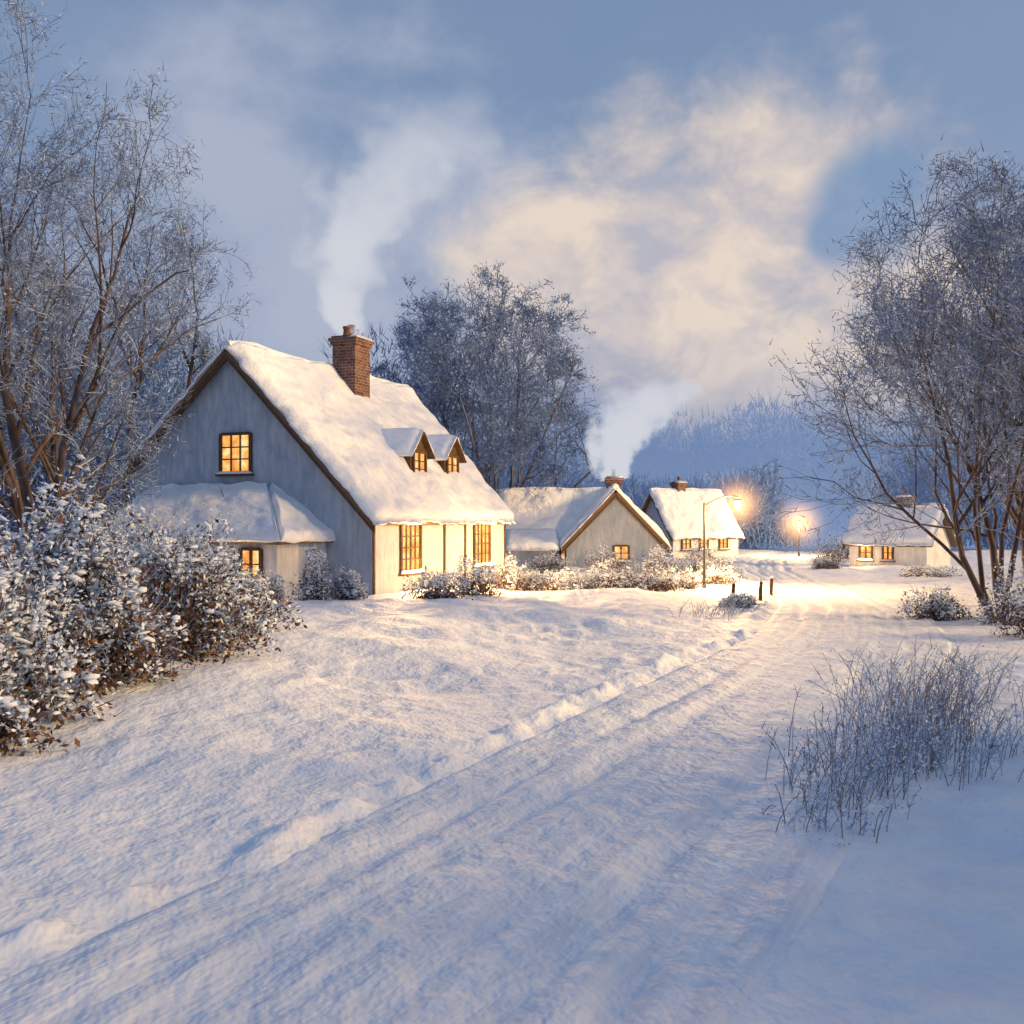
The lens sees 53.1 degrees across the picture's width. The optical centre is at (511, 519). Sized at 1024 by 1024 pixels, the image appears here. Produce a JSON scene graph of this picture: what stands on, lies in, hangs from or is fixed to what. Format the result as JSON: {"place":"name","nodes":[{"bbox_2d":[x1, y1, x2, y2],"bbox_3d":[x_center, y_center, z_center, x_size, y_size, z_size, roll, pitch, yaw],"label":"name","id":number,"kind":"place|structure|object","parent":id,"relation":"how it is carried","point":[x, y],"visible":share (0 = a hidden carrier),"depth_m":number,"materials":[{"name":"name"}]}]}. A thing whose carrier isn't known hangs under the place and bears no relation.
{"place":"outdoors","nodes":[
{"label":"outdoors","id":0,"kind":"place"},
{"bbox_2d":[0,540,951,1023],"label":"snowy road","id":1,"kind":"structure","parent":0,"point":[632,856],"depth_m":7.58,"materials":[{"name":"white snow"}]},
{"bbox_2d":[797,519,800,556],"bbox_3d":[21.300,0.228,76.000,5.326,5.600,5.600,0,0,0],"label":"street lamp","id":2,"kind":"object","parent":1,"relation":"on","point":[798,521],"visible":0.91,"depth_m":75.96,"materials":[{"name":"metal"}]},
{"bbox_2d":[10,440,994,494],"bbox_3d":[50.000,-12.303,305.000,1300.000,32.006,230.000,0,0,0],"label":"hill","id":3,"kind":"structure","parent":0,"point":[578,457],"depth_m":294.49,"materials":[{"name":"white snow"}]},
{"bbox_2d":[0,514,1023,1023],"bbox_3d":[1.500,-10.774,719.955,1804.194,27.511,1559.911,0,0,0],"label":"snowy ground","id":4,"kind":"structure","parent":0,"point":[336,716],"depth_m":10.80,"materials":[{"name":"white snow"}]},
{"bbox_2d":[0,192,117,539],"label":"bare tree","id":5,"kind":"object","parent":4,"relation":"on","point":[2,427],"visible":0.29,"depth_m":41.48,"materials":[{"name":"brown plant"}]},
{"bbox_2d":[0,189,164,561],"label":"bare tree","id":6,"kind":"object","parent":4,"relation":"on","point":[124,404],"visible":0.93,"depth_m":27.36,"materials":[{"name":"brown plant"}]},
{"bbox_2d":[0,182,220,532],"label":"bare tree","id":7,"kind":"object","parent":4,"relation":"on","point":[193,345],"visible":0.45,"depth_m":40.51,"materials":[{"name":"brown plant"}]},
{"bbox_2d":[0,0,260,569],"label":"bare tree","id":8,"kind":"object","parent":4,"relation":"on","point":[17,508],"visible":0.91,"depth_m":29.51,"materials":[{"name":"brown plant"}]},
{"bbox_2d":[0,442,307,761],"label":"snowy hedge","id":9,"kind":"object","parent":4,"relation":"on","point":[92,608],"visible":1,"depth_m":14.95,"materials":[{"name":"white plant"}]},
{"bbox_2d":[0,248,504,554],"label":"woodland","id":10,"kind":"object","parent":4,"relation":"on","point":[172,385],"visible":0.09,"depth_m":61.61,"materials":[{"name":"grey plant"}]},
{"bbox_2d":[238,571,294,601],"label":"snowy shrub","id":11,"kind":"object","parent":4,"relation":"on","point":[278,586],"visible":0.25,"depth_m":29.56,"materials":[{"name":"white plant"}]},
{"bbox_2d":[98,325,515,599],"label":"snowy cottage","id":12,"kind":"structure","parent":4,"relation":"on","point":[380,486],"depth_m":36.13,"materials":[{"name":"snow"}]},
{"bbox_2d":[215,432,254,476],"bbox_3d":[-9.737,-2.310,35.958,1.540,1.540,0.220,0,0,22],"label":"window","id":13,"kind":"structure","parent":12,"relation":"in","point":[235,448],"depth_m":36.01,"materials":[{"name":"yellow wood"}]},
{"bbox_2d":[398,525,425,575],"bbox_3d":[-3.555,1.020,36.470,0.220,1.890,1.740,0,0,22],"label":"window","id":14,"kind":"structure","parent":12,"relation":"in","point":[410,536],"depth_m":36.44,"materials":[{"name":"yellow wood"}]},
{"bbox_2d":[412,450,426,471],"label":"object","id":15,"kind":"structure","parent":12,"relation":"in","point":[419,460],"depth_m":39.90,"materials":[{"name":"yellow wood"}]},
{"bbox_2d":[446,455,458,473],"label":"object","id":16,"kind":"structure","parent":12,"relation":"in","point":[452,464],"depth_m":42.69,"materials":[{"name":"yellow wood"}]},
{"bbox_2d":[473,524,493,568],"bbox_3d":[-1.195,1.020,42.311,0.220,1.890,1.840,0,0,22],"label":"window","id":17,"kind":"structure","parent":12,"relation":"in","point":[481,533],"depth_m":42.33,"materials":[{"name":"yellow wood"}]},
{"bbox_2d":[287,539,345,600],"bbox_3d":[-5.810,1.447,30.629,2.199,2.068,1.766,0,0,0],"label":"snowy shrub","id":18,"kind":"object","parent":4,"relation":"on","point":[315,590],"visible":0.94,"depth_m":30.47,"materials":[{"name":"white snow"}]},
{"bbox_2d":[331,562,373,599],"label":"snowy shrub","id":19,"kind":"object","parent":4,"relation":"on","point":[351,587],"visible":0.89,"depth_m":31.67,"materials":[{"name":"white plant"}]},
{"bbox_2d":[398,564,474,599],"bbox_3d":[-2.347,1.881,31.329,2.677,1.316,2.085,0,0,0],"label":"snowy shrub","id":20,"kind":"object","parent":4,"relation":"on","point":[437,593],"visible":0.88,"depth_m":31.00,"materials":[{"name":"white plant"}]},
{"bbox_2d":[439,552,506,596],"bbox_3d":[-1.282,1.734,32.861,2.348,1.809,2.158,0,0,0],"label":"snowy shrub","id":21,"kind":"object","parent":4,"relation":"on","point":[478,578],"visible":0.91,"depth_m":32.64,"materials":[{"name":"white plant"}]},
{"bbox_2d":[370,259,620,506],"bbox_3d":[-1.448,-6.039,59.703,15.912,18.085,15.775,0,0,0],"label":"bare tree","id":22,"kind":"object","parent":4,"relation":"on","point":[443,334],"visible":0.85,"depth_m":58.22,"materials":[{"name":"grey plant"}]},
{"bbox_2d":[486,552,535,590],"bbox_3d":[-0.125,1.920,37.847,2.122,1.880,1.996,0,0,34],"label":"snowy shrub","id":23,"kind":"object","parent":4,"relation":"on","point":[511,585],"visible":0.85,"depth_m":37.63,"materials":[{"name":"white snow"}]},
{"bbox_2d":[514,567,560,590],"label":"snowy shrub","id":24,"kind":"object","parent":4,"relation":"on","point":[543,578],"visible":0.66,"depth_m":38.23,"materials":[{"name":"white plant"}]},
{"bbox_2d":[522,545,579,573],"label":"snowy shrub","id":25,"kind":"object","parent":4,"relation":"on","point":[549,564],"visible":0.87,"depth_m":50.27,"materials":[{"name":"white snow"}]},
{"bbox_2d":[532,567,600,590],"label":"snowy shrub","id":26,"kind":"object","parent":4,"relation":"on","point":[571,584],"visible":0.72,"depth_m":36.30,"materials":[{"name":"white plant"}]},
{"bbox_2d":[498,469,671,572],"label":"thatched cottage","id":27,"kind":"structure","parent":4,"relation":"on","point":[570,523],"depth_m":52.60,"materials":[{"name":"grey paint"}]},
{"bbox_2d":[559,548,564,562],"bbox_3d":[2.900,1.790,54.510,0.940,0.940,0.220,0,0,0],"label":"window","id":28,"kind":"structure","parent":27,"relation":"in","point":[560,549],"depth_m":54.54,"materials":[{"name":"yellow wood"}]},
{"bbox_2d":[577,555,643,588],"bbox_3d":[3.570,1.864,36.128,2.582,1.504,2.251,0,0,0],"label":"snowy shrub","id":29,"kind":"object","parent":4,"relation":"on","point":[604,582],"visible":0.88,"depth_m":35.98,"materials":[{"name":"white snow"}]},
{"bbox_2d":[580,542,640,573],"bbox_3d":[4.735,1.870,49.862,3.138,1.804,2.616,0,0,28],"label":"snowy shrub","id":30,"kind":"object","parent":4,"relation":"on","point":[610,557],"visible":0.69,"depth_m":49.80,"materials":[{"name":"white snow"}]},
{"bbox_2d":[621,563,695,591],"bbox_3d":[5.042,1.980,36.240,3.075,1.390,2.261,0,0,0],"label":"snowy shrub","id":31,"kind":"object","parent":4,"relation":"on","point":[650,584],"visible":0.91,"depth_m":35.96,"materials":[{"name":"white plant"}]},
{"bbox_2d":[635,542,684,573],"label":"snowy shrub","id":32,"kind":"object","parent":4,"relation":"on","point":[662,556],"visible":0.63,"depth_m":49.33,"materials":[{"name":"white snow"}]},
{"bbox_2d":[637,566,705,589],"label":"snowy shrub","id":33,"kind":"object","parent":4,"relation":"on","point":[695,579],"visible":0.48,"depth_m":38.27,"materials":[{"name":"white plant"}]},
{"bbox_2d":[641,476,744,557],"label":"cottage","id":34,"kind":"structure","parent":4,"relation":"on","point":[674,513],"depth_m":77.01,"materials":[{"name":"paint"}]},
{"bbox_2d":[680,539,691,550],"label":"window","id":35,"kind":"structure","parent":34,"relation":"in","point":[685,544],"depth_m":75.56,"materials":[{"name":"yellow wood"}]},
{"bbox_2d":[699,539,708,550],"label":"window","id":36,"kind":"structure","parent":34,"relation":"in","point":[707,540],"depth_m":76.37,"materials":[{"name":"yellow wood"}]},
{"bbox_2d":[718,539,729,549],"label":"window","id":37,"kind":"structure","parent":34,"relation":"in","point":[723,543],"depth_m":77.35,"materials":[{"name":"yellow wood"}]},
{"bbox_2d":[677,549,721,574],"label":"snowy shrub","id":38,"kind":"object","parent":4,"relation":"on","point":[694,565],"visible":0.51,"depth_m":49.89,"materials":[{"name":"white snow"}]},
{"bbox_2d":[682,541,721,561],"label":"snowy shrub","id":39,"kind":"object","parent":4,"relation":"on","point":[698,549],"visible":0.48,"depth_m":65.86,"materials":[{"name":"white snow"}]},
{"bbox_2d":[687,564,746,584],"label":"snowy shrub","id":40,"kind":"object","parent":4,"relation":"on","point":[713,577],"visible":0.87,"depth_m":40.77,"materials":[{"name":"white plant"}]},
{"bbox_2d":[702,495,741,588],"bbox_3d":[8.500,0.303,38.600,3.043,4.983,3.200,0,0,0],"label":"street lamp","id":41,"kind":"object","parent":4,"relation":"on","point":[737,500],"visible":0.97,"depth_m":38.56,"materials":[{"name":"metal"}]},
{"bbox_2d":[697,552,747,578],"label":"snowy shrub","id":42,"kind":"object","parent":4,"relation":"on","point":[709,563],"visible":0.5,"depth_m":45.82,"materials":[{"name":"white snow"}]},
{"bbox_2d":[439,387,1016,536],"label":"woodland","id":43,"kind":"object","parent":4,"relation":"on","point":[625,455],"visible":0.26,"depth_m":144.30,"materials":[{"name":"plant"}]},
{"bbox_2d":[442,416,1020,549],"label":"woodland","id":44,"kind":"object","parent":4,"relation":"on","point":[757,530],"visible":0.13,"depth_m":88.46,"materials":[{"name":"grey plant"}]},
{"bbox_2d":[717,592,766,607],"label":"snowy shrub","id":45,"kind":"object","parent":4,"relation":"on","point":[744,599],"visible":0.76,"depth_m":29.80,"materials":[{"name":"white plant"}]},
{"bbox_2d":[731,576,772,600],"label":"posts","id":46,"kind":"object","parent":4,"relation":"on","point":[760,595],"visible":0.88,"depth_m":32.57,"materials":[{"name":"brown wood"}]},
{"bbox_2d":[809,553,842,568],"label":"snowy shrub","id":47,"kind":"object","parent":4,"relation":"on","point":[829,563],"visible":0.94,"depth_m":55.78,"materials":[{"name":"white snow"}]},
{"bbox_2d":[806,531,848,562],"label":"snowy shrub","id":48,"kind":"object","parent":4,"relation":"on","point":[833,553],"visible":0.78,"depth_m":66.84,"materials":[{"name":"white snow"}]},
{"bbox_2d":[825,531,848,558],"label":"snowy shrub","id":49,"kind":"object","parent":4,"relation":"on","point":[842,556],"visible":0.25,"depth_m":69.99,"materials":[{"name":"white snow"}]},
{"bbox_2d":[667,595,1023,846],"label":"dry grass","id":50,"kind":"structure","parent":4,"relation":"on","point":[908,723],"depth_m":11.09,"materials":[{"name":"brown"}]},
{"bbox_2d":[744,136,1023,619],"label":"bare tree","id":51,"kind":"object","parent":4,"relation":"on","point":[986,357],"visible":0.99,"depth_m":26.11,"materials":[{"name":"brown plant"}]},
{"bbox_2d":[842,489,957,566],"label":"cottage","id":52,"kind":"structure","parent":4,"relation":"on","point":[921,547],"depth_m":59.51,"materials":[{"name":"paint"}]},
{"bbox_2d":[856,546,873,561],"bbox_3d":[20.696,1.940,59.976,0.990,0.990,0.220,0,0,41],"label":"window","id":53,"kind":"structure","parent":52,"relation":"in","point":[864,552],"depth_m":59.98,"materials":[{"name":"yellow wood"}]},
{"bbox_2d":[880,547,894,561],"bbox_3d":[21.677,1.940,59.123,0.840,0.990,0.220,0,0,41],"label":"window","id":54,"kind":"structure","parent":52,"relation":"in","point":[887,552],"depth_m":59.12,"materials":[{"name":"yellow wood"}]},
{"bbox_2d":[898,564,961,577],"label":"snowy shrub","id":55,"kind":"object","parent":4,"relation":"on","point":[927,572],"visible":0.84,"depth_m":45.79,"materials":[{"name":"white snow"}]},
{"bbox_2d":[895,583,972,621],"bbox_3d":[11.481,2.141,27.596,2.238,1.395,1.885,0,0,0],"label":"snowy shrub","id":56,"kind":"object","parent":4,"relation":"on","point":[935,607],"visible":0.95,"depth_m":27.47,"materials":[{"name":"brown plant"}]},
{"bbox_2d":[850,173,1023,581],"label":"bare tree","id":57,"kind":"object","parent":4,"relation":"on","point":[1017,501],"visible":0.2,"depth_m":30.27,"materials":[{"name":"brown plant"}]},
{"bbox_2d":[941,273,1023,512],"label":"bare tree","id":58,"kind":"object","parent":4,"relation":"on","point":[998,385],"visible":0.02,"depth_m":43.93,"materials":[{"name":"brown plant"}]},
{"bbox_2d":[969,552,1023,625],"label":"snowy shrub","id":59,"kind":"object","parent":4,"relation":"on","point":[988,610],"visible":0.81,"depth_m":25.48,"materials":[{"name":"brown plant"}]},
{"bbox_2d":[974,582,1023,640],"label":"snowy shrub","id":60,"kind":"object","parent":4,"relation":"on","point":[1012,616],"visible":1,"depth_m":22.74,"materials":[{"name":"white plant"}]},
{"bbox_2d":[0,0,1023,454],"label":"sky","id":61,"kind":"structure","parent":0,"point":[687,171],"materials":[{"name":"blue"}]}
]}

